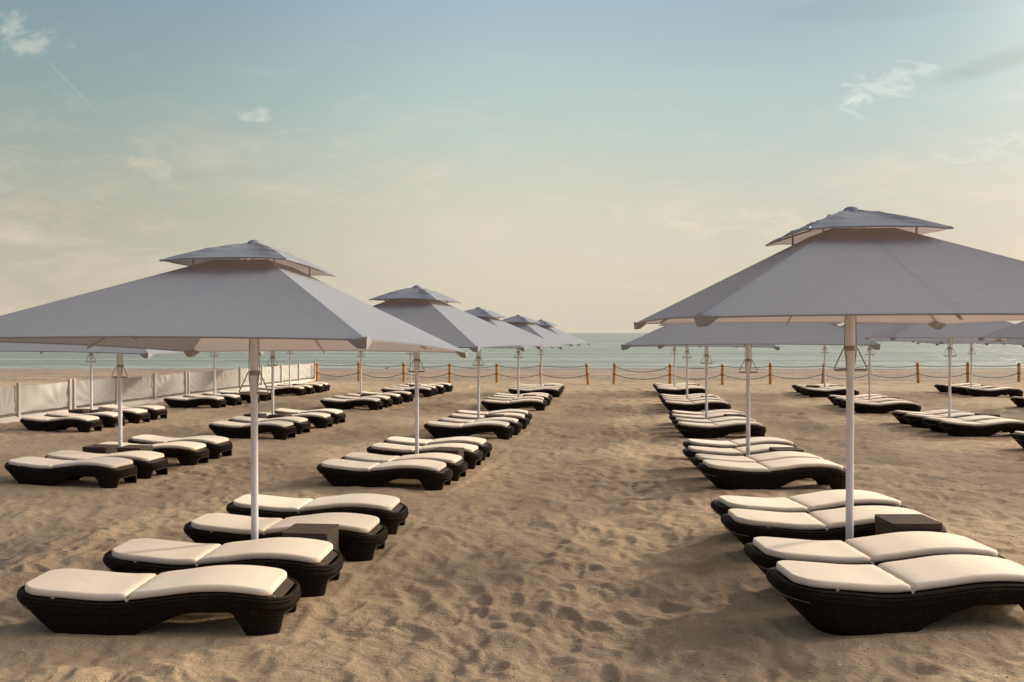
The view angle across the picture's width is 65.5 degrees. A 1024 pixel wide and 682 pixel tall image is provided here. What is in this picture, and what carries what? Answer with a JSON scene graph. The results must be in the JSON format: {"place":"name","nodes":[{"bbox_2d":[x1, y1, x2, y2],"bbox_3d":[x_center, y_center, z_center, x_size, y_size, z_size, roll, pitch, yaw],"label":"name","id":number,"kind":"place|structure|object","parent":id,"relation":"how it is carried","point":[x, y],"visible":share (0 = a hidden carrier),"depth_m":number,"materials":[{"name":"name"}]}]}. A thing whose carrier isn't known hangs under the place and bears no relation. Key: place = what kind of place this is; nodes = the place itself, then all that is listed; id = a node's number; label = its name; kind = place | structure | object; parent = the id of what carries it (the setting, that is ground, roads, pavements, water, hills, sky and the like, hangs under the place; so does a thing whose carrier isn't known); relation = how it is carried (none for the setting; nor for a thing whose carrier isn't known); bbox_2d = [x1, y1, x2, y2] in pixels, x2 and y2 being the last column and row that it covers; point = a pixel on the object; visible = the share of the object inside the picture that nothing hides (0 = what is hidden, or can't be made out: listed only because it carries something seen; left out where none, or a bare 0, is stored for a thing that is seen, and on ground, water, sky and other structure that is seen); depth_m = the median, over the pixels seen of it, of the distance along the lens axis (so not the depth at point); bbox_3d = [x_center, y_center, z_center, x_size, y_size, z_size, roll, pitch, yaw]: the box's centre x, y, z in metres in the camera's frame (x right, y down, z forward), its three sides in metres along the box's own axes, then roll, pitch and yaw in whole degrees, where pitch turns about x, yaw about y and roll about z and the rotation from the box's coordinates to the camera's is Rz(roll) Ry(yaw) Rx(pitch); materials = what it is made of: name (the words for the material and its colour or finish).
{"place":"outdoors","nodes":[
{"label":"outdoors","id":0,"kind":"place"},
{"bbox_2d":[0,369,1023,681],"bbox_3d":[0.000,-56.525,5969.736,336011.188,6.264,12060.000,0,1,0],"label":"sand","id":1,"kind":"structure","parent":0,"point":[600,431],"depth_m":8.44,"materials":[{"name":"beige sand"}]},
{"bbox_2d":[20,415,101,432],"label":"sun lounger","id":2,"kind":"object","parent":1,"relation":"on","point":[84,423],"visible":0.98,"depth_m":19.01,"materials":[{"name":"wicker"}]},
{"bbox_2d":[4,457,137,487],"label":"sun lounger","id":3,"kind":"object","parent":1,"relation":"on","point":[108,472],"visible":0.98,"depth_m":11.67,"materials":[{"name":"wicker"}]},
{"bbox_2d":[44,412,125,427],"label":"sun lounger","id":4,"kind":"object","parent":1,"relation":"on","point":[109,419],"visible":0.45,"depth_m":19.96,"materials":[{"name":"fabric"}]},
{"bbox_2d":[86,353,95,409],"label":"beach parasol","id":5,"kind":"object","parent":1,"relation":"on","point":[91,355],"visible":0.04,"depth_m":20.71,"materials":[{"name":"grey metal"}]},
{"bbox_2d":[82,444,117,453],"bbox_3d":[-6.900,1.972,13.362,0.430,0.430,0.361,0,1,8],"label":"side table","id":6,"kind":"object","parent":1,"relation":"on","point":[103,448],"visible":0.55,"depth_m":13.21,"materials":[{"name":"wicker"}]},
{"bbox_2d":[44,450,168,478],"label":"sun lounger","id":7,"kind":"object","parent":1,"relation":"on","point":[147,463],"visible":0.53,"depth_m":12.52,"materials":[{"name":"fabric"}]},
{"bbox_2d":[83,408,149,423],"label":"sun lounger","id":8,"kind":"object","parent":1,"relation":"on","point":[134,415],"visible":0.41,"depth_m":20.89,"materials":[{"name":"fabric"}]},
{"bbox_2d":[0,342,263,446],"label":"beach parasol","id":9,"kind":"object","parent":1,"relation":"on","point":[42,348],"visible":0.08,"depth_m":11.53,"materials":[{"name":"white fabric"}]},
{"bbox_2d":[98,405,167,419],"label":"sun lounger","id":10,"kind":"object","parent":1,"relation":"on","point":[155,411],"visible":0.5,"depth_m":21.98,"materials":[{"name":"fabric"}]},
{"bbox_2d":[117,445,152,452],"bbox_3d":[-6.280,1.971,13.272,0.430,0.430,0.361,0,1,8],"label":"side table","id":11,"kind":"object","parent":1,"relation":"on","point":[126,448],"visible":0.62,"depth_m":13.14,"materials":[{"name":"wicker"}]},
{"bbox_2d":[99,441,209,465],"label":"sun lounger","id":12,"kind":"object","parent":1,"relation":"on","point":[186,453],"visible":0.48,"depth_m":13.61,"materials":[{"name":"wicker"}]},
{"bbox_2d":[0,362,315,422],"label":"windbreak fence","id":13,"kind":"object","parent":1,"relation":"on","point":[72,393],"visible":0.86,"depth_m":26.45,"materials":[{"name":"fabric"}]},
{"bbox_2d":[16,565,300,635],"bbox_3d":[-2.625,1.960,5.980,2.037,0.436,0.609,0,1,0],"label":"sun lounger","id":14,"kind":"object","parent":1,"relation":"on","point":[254,600],"visible":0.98,"depth_m":5.71,"materials":[{"name":"wicker"}]},
{"bbox_2d":[128,435,232,458],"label":"sun lounger","id":15,"kind":"object","parent":1,"relation":"on","point":[216,446],"visible":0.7,"depth_m":14.73,"materials":[{"name":"fabric"}]},
{"bbox_2d":[164,396,225,407],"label":"sun lounger","id":16,"kind":"object","parent":1,"relation":"on","point":[186,402],"visible":0.91,"depth_m":25.61,"materials":[{"name":"wicker"}]},
{"bbox_2d":[183,394,241,405],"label":"sun lounger","id":17,"kind":"object","parent":1,"relation":"on","point":[233,399],"visible":0.52,"depth_m":26.62,"materials":[{"name":"wicker"}]},
{"bbox_2d":[103,537,342,596],"bbox_3d":[-2.485,1.965,6.882,2.037,0.436,0.609,0,1,4],"label":"sun lounger","id":18,"kind":"object","parent":1,"relation":"on","point":[311,567],"visible":0.81,"depth_m":6.67,"materials":[{"name":"fabric"}]},
{"bbox_2d":[202,392,259,402],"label":"sun lounger","id":19,"kind":"object","parent":1,"relation":"on","point":[247,397],"visible":0.27,"depth_m":27.57,"materials":[{"name":"wicker"}]},
{"bbox_2d":[0,240,467,539],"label":"beach parasol","id":20,"kind":"object","parent":1,"relation":"on","point":[253,297],"visible":0.99,"depth_m":6.33,"materials":[{"name":"white fabric"}]},
{"bbox_2d":[216,390,270,400],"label":"sun lounger","id":21,"kind":"object","parent":1,"relation":"on","point":[265,397],"visible":0.32,"depth_m":28.70,"materials":[{"name":"wicker"}]},
{"bbox_2d":[209,421,295,439],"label":"sun lounger","id":22,"kind":"object","parent":1,"relation":"on","point":[281,430],"visible":0.9,"depth_m":17.63,"materials":[{"name":"wicker"}]},
{"bbox_2d":[228,416,310,433],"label":"sun lounger","id":23,"kind":"object","parent":1,"relation":"on","point":[301,424],"visible":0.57,"depth_m":18.68,"materials":[{"name":"wicker"}]},
{"bbox_2d":[267,351,277,414],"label":"beach parasol","id":24,"kind":"object","parent":1,"relation":"on","point":[272,357],"visible":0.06,"depth_m":19.42,"materials":[{"name":"grey metal"}]},
{"bbox_2d":[259,386,305,395],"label":"sun lounger","id":25,"kind":"object","parent":1,"relation":"on","point":[299,390],"visible":0.72,"depth_m":31.27,"materials":[{"name":"wicker"}]},
{"bbox_2d":[183,512,387,561],"bbox_3d":[-2.256,1.969,7.955,2.037,0.436,0.609,0,1,6],"label":"sun lounger","id":26,"kind":"object","parent":1,"relation":"on","point":[362,537],"visible":0.74,"depth_m":7.75,"materials":[{"name":"wicker"}]},
{"bbox_2d":[266,385,314,393],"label":"sun lounger","id":27,"kind":"object","parent":1,"relation":"on","point":[310,389],"visible":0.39,"depth_m":32.23,"materials":[{"name":"wicker"}]},
{"bbox_2d":[261,412,333,428],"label":"sun lounger","id":28,"kind":"object","parent":1,"relation":"on","point":[320,420],"visible":0.39,"depth_m":19.70,"materials":[{"name":"wicker"}]},
{"bbox_2d":[276,383,324,392],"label":"sun lounger","id":29,"kind":"object","parent":1,"relation":"on","point":[319,388],"visible":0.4,"depth_m":33.16,"materials":[{"name":"wicker"}]},
{"bbox_2d":[274,408,345,423],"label":"sun lounger","id":30,"kind":"object","parent":1,"relation":"on","point":[338,415],"visible":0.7,"depth_m":20.98,"materials":[{"name":"fabric"}]},
{"bbox_2d":[282,523,338,551],"bbox_3d":[-1.860,1.950,7.377,0.430,0.430,0.361,0,1,5],"label":"side table","id":31,"kind":"object","parent":1,"relation":"on","point":[327,532],"visible":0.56,"depth_m":7.32,"materials":[{"name":"wicker"}]},
{"bbox_2d":[226,493,408,534],"bbox_3d":[-2.186,1.972,8.963,2.037,0.436,0.609,0,1,5],"label":"sun lounger","id":32,"kind":"object","parent":1,"relation":"on","point":[391,513],"visible":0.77,"depth_m":8.76,"materials":[{"name":"fabric"}]},
{"bbox_2d":[320,397,382,409],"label":"sun lounger","id":33,"kind":"object","parent":1,"relation":"on","point":[371,403],"visible":0.92,"depth_m":24.97,"materials":[{"name":"wicker"}]},
{"bbox_2d":[332,395,392,407],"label":"sun lounger","id":34,"kind":"object","parent":1,"relation":"on","point":[387,401],"visible":0.4,"depth_m":25.98,"materials":[{"name":"wicker"}]},
{"bbox_2d":[344,393,402,404],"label":"sun lounger","id":35,"kind":"object","parent":1,"relation":"on","point":[397,399],"visible":0.39,"depth_m":26.96,"materials":[{"name":"wicker"}]},
{"bbox_2d":[317,459,452,490],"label":"sun lounger","id":36,"kind":"object","parent":1,"relation":"on","point":[431,475],"visible":0.97,"depth_m":11.47,"materials":[{"name":"wicker"}]},
{"bbox_2d":[357,391,413,401],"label":"sun lounger","id":37,"kind":"object","parent":1,"relation":"on","point":[407,396],"visible":0.45,"depth_m":28.02,"materials":[{"name":"wicker"}]},
{"bbox_2d":[341,452,467,480],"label":"sun lounger","id":38,"kind":"object","parent":1,"relation":"on","point":[457,465],"visible":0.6,"depth_m":12.32,"materials":[{"name":"fabric"}]},
{"bbox_2d":[381,387,432,396],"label":"sun lounger","id":39,"kind":"object","parent":1,"relation":"on","point":[426,391],"visible":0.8,"depth_m":30.67,"materials":[{"name":"wicker"}]},
{"bbox_2d":[366,443,482,468],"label":"sun lounger","id":40,"kind":"object","parent":1,"relation":"on","point":[473,455],"visible":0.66,"depth_m":13.52,"materials":[{"name":"fabric"}]},
{"bbox_2d":[383,436,491,460],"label":"sun lounger","id":41,"kind":"object","parent":1,"relation":"on","point":[484,446],"visible":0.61,"depth_m":14.51,"materials":[{"name":"fabric"}]},
{"bbox_2d":[433,447,463,459],"bbox_3d":[-1.030,1.969,12.961,0.430,0.430,0.361,0,1,12],"label":"side table","id":42,"kind":"object","parent":1,"relation":"on","point":[456,450],"visible":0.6,"depth_m":12.88,"materials":[{"name":"wicker"}]},
{"bbox_2d":[315,362,589,384],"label":"rope fence","id":43,"kind":"object","parent":1,"relation":"on","point":[403,365],"visible":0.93,"depth_m":41.31,"materials":[{"name":"orange wood"}]},
{"bbox_2d":[369,285,541,453],"bbox_3d":[-1.564,0.635,13.053,3.340,3.100,3.782,0,1,15],"label":"beach parasol","id":44,"kind":"object","parent":1,"relation":"on","point":[434,313],"visible":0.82,"depth_m":12.46,"materials":[{"name":"white fabric"}]},
{"bbox_2d":[424,420,513,439],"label":"sun lounger","id":45,"kind":"object","parent":1,"relation":"on","point":[499,429],"visible":0.94,"depth_m":17.60,"materials":[{"name":"wicker"}]},
{"bbox_2d":[382,307,562,418],"bbox_3d":[-0.807,0.722,19.323,3.340,3.100,3.783,0,1,16],"label":"beach parasol","id":46,"kind":"object","parent":1,"relation":"on","point":[491,317],"visible":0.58,"depth_m":19.27,"materials":[{"name":"white fabric"}]},
{"bbox_2d":[437,417,522,434],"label":"sun lounger","id":47,"kind":"object","parent":1,"relation":"on","point":[516,424],"visible":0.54,"depth_m":18.61,"materials":[{"name":"wicker"}]},
{"bbox_2d":[448,413,528,428],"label":"sun lounger","id":48,"kind":"object","parent":1,"relation":"on","point":[523,419],"visible":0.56,"depth_m":19.70,"materials":[{"name":"wicker"}]},
{"bbox_2d":[455,409,531,424],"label":"sun lounger","id":49,"kind":"object","parent":1,"relation":"on","point":[526,414],"visible":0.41,"depth_m":20.66,"materials":[{"name":"fabric"}]},
{"bbox_2d":[0,434,1015,681],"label":"dark grit","id":50,"kind":"object","parent":1,"relation":"on","point":[536,588],"visible":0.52,"depth_m":6.02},
{"bbox_2d":[481,399,546,410],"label":"sun lounger","id":51,"kind":"object","parent":1,"relation":"on","point":[495,405],"visible":0.9,"depth_m":24.41,"materials":[{"name":"wicker"}]},
{"bbox_2d":[485,396,546,403],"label":"sun lounger","id":52,"kind":"object","parent":1,"relation":"on","point":[516,398],"visible":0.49,"depth_m":25.51,"materials":[{"name":"fabric"}]},
{"bbox_2d":[491,394,550,405],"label":"sun lounger","id":53,"kind":"object","parent":1,"relation":"on","point":[547,398],"visible":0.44,"depth_m":26.50,"materials":[{"name":"fabric"}]},
{"bbox_2d":[508,387,560,396],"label":"sun lounger","id":54,"kind":"object","parent":1,"relation":"on","point":[554,392],"visible":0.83,"depth_m":30.43,"materials":[{"name":"wicker"}]},
{"bbox_2d":[502,315,579,396],"bbox_3d":[0.210,0.681,26.218,3.340,3.100,3.783,0,1,17],"label":"beach parasol","id":55,"kind":"object","parent":1,"relation":"on","point":[524,323],"visible":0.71,"depth_m":25.86,"materials":[{"name":"white fabric"}]},
{"bbox_2d":[533,319,589,385],"bbox_3d":[1.170,0.675,32.139,3.340,3.100,3.783,0,1,16],"label":"beach parasol","id":56,"kind":"object","parent":1,"relation":"on","point":[546,325],"visible":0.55,"depth_m":32.01,"materials":[{"name":"white fabric"}]},
{"bbox_2d":[656,386,704,394],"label":"sun lounger","id":57,"kind":"object","parent":1,"relation":"on","point":[673,391],"visible":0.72,"depth_m":30.86,"materials":[{"name":"wicker"}]},
{"bbox_2d":[661,397,725,408],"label":"sun lounger","id":58,"kind":"object","parent":1,"relation":"on","point":[691,400],"visible":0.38,"depth_m":24.96,"materials":[{"name":"fabric"}]},
{"bbox_2d":[663,400,730,411],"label":"sun lounger","id":59,"kind":"object","parent":1,"relation":"on","point":[693,406],"visible":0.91,"depth_m":23.93,"materials":[{"name":"fabric"}]},
{"bbox_2d":[628,345,779,419],"bbox_3d":[4.730,0.672,19.358,3.340,3.100,3.782,0,1,18],"label":"beach parasol","id":60,"kind":"object","parent":1,"relation":"on","point":[775,347],"visible":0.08,"depth_m":18.68,"materials":[{"name":"grey metal"}]},
{"bbox_2d":[669,412,743,419],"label":"sun lounger","id":61,"kind":"object","parent":1,"relation":"on","point":[710,416],"visible":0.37,"depth_m":19.70,"materials":[{"name":"fabric"}]},
{"bbox_2d":[669,409,744,415],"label":"sun lounger","id":62,"kind":"object","parent":1,"relation":"on","point":[698,413],"visible":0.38,"depth_m":20.65,"materials":[{"name":"fabric"}]},
{"bbox_2d":[683,346,737,398],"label":"beach parasol","id":63,"kind":"object","parent":1,"relation":"on","point":[687,352],"visible":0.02,"depth_m":25.63,"materials":[{"name":"grey metal"}]},
{"bbox_2d":[672,416,755,423],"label":"sun lounger","id":64,"kind":"object","parent":1,"relation":"on","point":[719,419],"visible":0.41,"depth_m":18.66,"materials":[{"name":"fabric"}]},
{"bbox_2d":[674,420,765,438],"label":"sun lounger","id":65,"kind":"object","parent":1,"relation":"on","point":[693,430],"visible":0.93,"depth_m":17.71,"materials":[{"name":"wicker"}]},
{"bbox_2d":[682,444,792,459],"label":"sun lounger","id":66,"kind":"object","parent":1,"relation":"on","point":[691,451],"visible":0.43,"depth_m":13.03,"materials":[{"name":"fabric"}]},
{"bbox_2d":[683,437,796,448],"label":"sun lounger","id":67,"kind":"object","parent":1,"relation":"on","point":[736,443],"visible":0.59,"depth_m":14.25,"materials":[{"name":"fabric"}]},
{"bbox_2d":[621,323,879,455],"bbox_3d":[3.711,0.624,12.499,3.340,3.100,3.783,0,1,18],"label":"beach parasol","id":68,"kind":"object","parent":1,"relation":"on","point":[748,335],"visible":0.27,"depth_m":11.06,"materials":[{"name":"grey metal"}]},
{"bbox_2d":[690,451,822,480],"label":"sun lounger","id":69,"kind":"object","parent":1,"relation":"on","point":[700,458],"visible":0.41,"depth_m":11.76,"materials":[{"name":"fabric"}]},
{"bbox_2d":[698,458,845,489],"bbox_3d":[3.585,1.853,10.948,2.037,0.436,0.609,0,1,-1],"label":"sun lounger","id":70,"kind":"object","parent":1,"relation":"on","point":[766,475],"visible":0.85,"depth_m":10.68,"materials":[{"name":"wicker"}]},
{"bbox_2d":[769,447,803,451],"bbox_3d":[4.320,1.910,12.549,0.430,0.430,0.361,0,1,-2],"label":"side table","id":71,"kind":"object","parent":1,"relation":"on","point":[775,449],"visible":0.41,"depth_m":12.51,"materials":[{"name":"wicker"}]},
{"bbox_2d":[711,489,906,516],"bbox_3d":[3.094,1.821,8.307,2.037,0.436,0.609,0,0,-5],"label":"sun lounger","id":72,"kind":"object","parent":1,"relation":"on","point":[808,503],"visible":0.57,"depth_m":8.15,"materials":[{"name":"fabric"}]},
{"bbox_2d":[612,362,1020,384],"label":"rope fence","id":73,"kind":"object","parent":1,"relation":"on","point":[770,366],"visible":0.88,"depth_m":40.12,"materials":[{"name":"orange wood"}]},
{"bbox_2d":[634,206,1023,540],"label":"beach parasol","id":74,"kind":"object","parent":1,"relation":"on","point":[851,266],"visible":0.99,"depth_m":5.88,"materials":[{"name":"grey fabric"}]},
{"bbox_2d":[803,387,858,396],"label":"sun lounger","id":75,"kind":"object","parent":1,"relation":"on","point":[810,392],"visible":0.87,"depth_m":30.14,"materials":[{"name":"wicker"}]},
{"bbox_2d":[720,505,946,545],"bbox_3d":[3.004,1.810,7.490,2.037,0.436,0.609,0,0,1],"label":"sun lounger","id":76,"kind":"object","parent":1,"relation":"on","point":[744,526],"visible":0.6,"depth_m":7.28,"materials":[{"name":"fabric"}]},
{"bbox_2d":[821,323,877,386],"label":"beach parasol","id":77,"kind":"object","parent":1,"relation":"on","point":[824,348],"visible":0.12,"depth_m":31.78,"materials":[{"name":"grey metal"}]},
{"bbox_2d":[827,394,887,405],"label":"sun lounger","id":78,"kind":"object","parent":1,"relation":"on","point":[830,397],"visible":0.28,"depth_m":26.50,"materials":[{"name":"fabric"}]},
{"bbox_2d":[833,396,885,407],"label":"sun lounger","id":79,"kind":"object","parent":1,"relation":"on","point":[837,401],"visible":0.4,"depth_m":25.62,"materials":[{"name":"fabric"}]},
{"bbox_2d":[840,398,905,410],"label":"sun lounger","id":80,"kind":"object","parent":1,"relation":"on","point":[843,401],"visible":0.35,"depth_m":24.64,"materials":[{"name":"fabric"}]},
{"bbox_2d":[743,531,1004,574],"bbox_3d":[2.894,1.806,6.388,2.037,0.436,0.609,0,1,-2],"label":"sun lounger","id":81,"kind":"object","parent":1,"relation":"on","point":[764,554],"visible":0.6,"depth_m":6.25,"materials":[{"name":"fabric"}]},
{"bbox_2d":[854,401,920,413],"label":"sun lounger","id":82,"kind":"object","parent":1,"relation":"on","point":[874,407],"visible":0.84,"depth_m":23.64,"materials":[{"name":"wicker"}]},
{"bbox_2d":[839,323,943,399],"bbox_3d":[11.340,0.562,25.247,3.340,3.100,3.783,0,1,15],"label":"beach parasol","id":83,"kind":"object","parent":1,"relation":"on","point":[864,330],"visible":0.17,"depth_m":24.21,"materials":[{"name":"grey fabric"}]},
{"bbox_2d":[766,554,1023,635],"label":"sun lounger","id":84,"kind":"object","parent":1,"relation":"on","point":[911,595],"visible":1,"depth_m":5.42,"materials":[{"name":"wicker"}]},
{"bbox_2d":[875,514,942,534],"bbox_3d":[3.450,1.764,6.943,0.430,0.430,0.361,0,1,0],"label":"side table","id":85,"kind":"object","parent":1,"relation":"on","point":[888,523],"visible":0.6,"depth_m":6.84,"materials":[{"name":"wicker"}]},
{"bbox_2d":[892,409,969,424],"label":"sun lounger","id":86,"kind":"object","parent":1,"relation":"on","point":[898,415],"visible":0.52,"depth_m":20.63,"materials":[{"name":"fabric"}]},
{"bbox_2d":[903,412,974,428],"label":"sun lounger","id":87,"kind":"object","parent":1,"relation":"on","point":[913,420],"visible":0.49,"depth_m":19.77,"materials":[{"name":"wicker"}]},
{"bbox_2d":[865,321,1021,417],"bbox_3d":[10.724,0.502,19.513,3.340,3.100,3.783,0,1,15],"label":"beach parasol","id":88,"kind":"object","parent":1,"relation":"on","point":[971,330],"visible":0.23,"depth_m":18.27,"materials":[{"name":"white fabric"}]},
{"bbox_2d":[917,338,992,386],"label":"beach parasol","id":89,"kind":"object","parent":1,"relation":"on","point":[971,342],"visible":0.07,"depth_m":30.87,"materials":[{"name":"grey fabric"}]},
{"bbox_2d":[934,383,976,391],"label":"sun lounger","id":90,"kind":"object","parent":1,"relation":"on","point":[939,387],"visible":0.38,"depth_m":33.40,"materials":[{"name":"wicker"}]},
{"bbox_2d":[922,415,1008,432],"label":"sun lounger","id":91,"kind":"object","parent":1,"relation":"on","point":[931,423],"visible":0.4,"depth_m":18.93,"materials":[{"name":"wicker"}]},
{"bbox_2d":[953,385,1007,394],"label":"sun lounger","id":92,"kind":"object","parent":1,"relation":"on","point":[960,390],"visible":0.46,"depth_m":31.54,"materials":[{"name":"wicker"}]},
{"bbox_2d":[938,419,1023,436],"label":"sun lounger","id":93,"kind":"object","parent":1,"relation":"on","point":[985,428],"visible":0.9,"depth_m":18.04,"materials":[{"name":"wicker"}]},
{"bbox_2d":[966,387,1022,396],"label":"sun lounger","id":94,"kind":"object","parent":1,"relation":"on","point":[991,392],"visible":0.93,"depth_m":30.50,"materials":[{"name":"wicker"}]},
{"bbox_2d":[978,321,1023,340],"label":"beach parasol","id":95,"kind":"object","parent":1,"relation":"on","point":[1014,331],"visible":1,"depth_m":15.36,"materials":[{"name":"grey fabric"}]},
{"bbox_2d":[985,339,1023,346],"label":"beach parasol","id":96,"kind":"object","parent":1,"relation":"on","point":[1015,341],"visible":0.44,"depth_m":24.91,"materials":[{"name":"grey fabric"}]},
{"bbox_2d":[1010,396,1023,406],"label":"sun lounger","id":97,"kind":"object","parent":1,"relation":"on","point":[1017,401],"visible":0.92,"depth_m":25.95,"materials":[{"name":"wicker"}]},
{"bbox_2d":[1011,431,1023,448],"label":"sun lounger","id":98,"kind":"object","parent":1,"relation":"on","point":[1017,437],"visible":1,"depth_m":15.75,"materials":[{"name":"wicker"}]},
{"bbox_2d":[0,333,1023,373],"bbox_3d":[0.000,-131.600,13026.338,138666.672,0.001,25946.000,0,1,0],"label":"sea","id":99,"kind":"structure","parent":0,"point":[602,351],"depth_m":86.72,"materials":[{"name":"liquid"}]},
{"bbox_2d":[23,368,884,368],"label":"foam","id":100,"kind":"object","parent":99,"relation":"on","point":[444,368],"visible":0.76,"depth_m":62.09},
{"bbox_2d":[0,0,1023,332],"label":"sky","id":101,"kind":"structure","parent":0,"point":[576,166],"materials":[{"name":"blue"}]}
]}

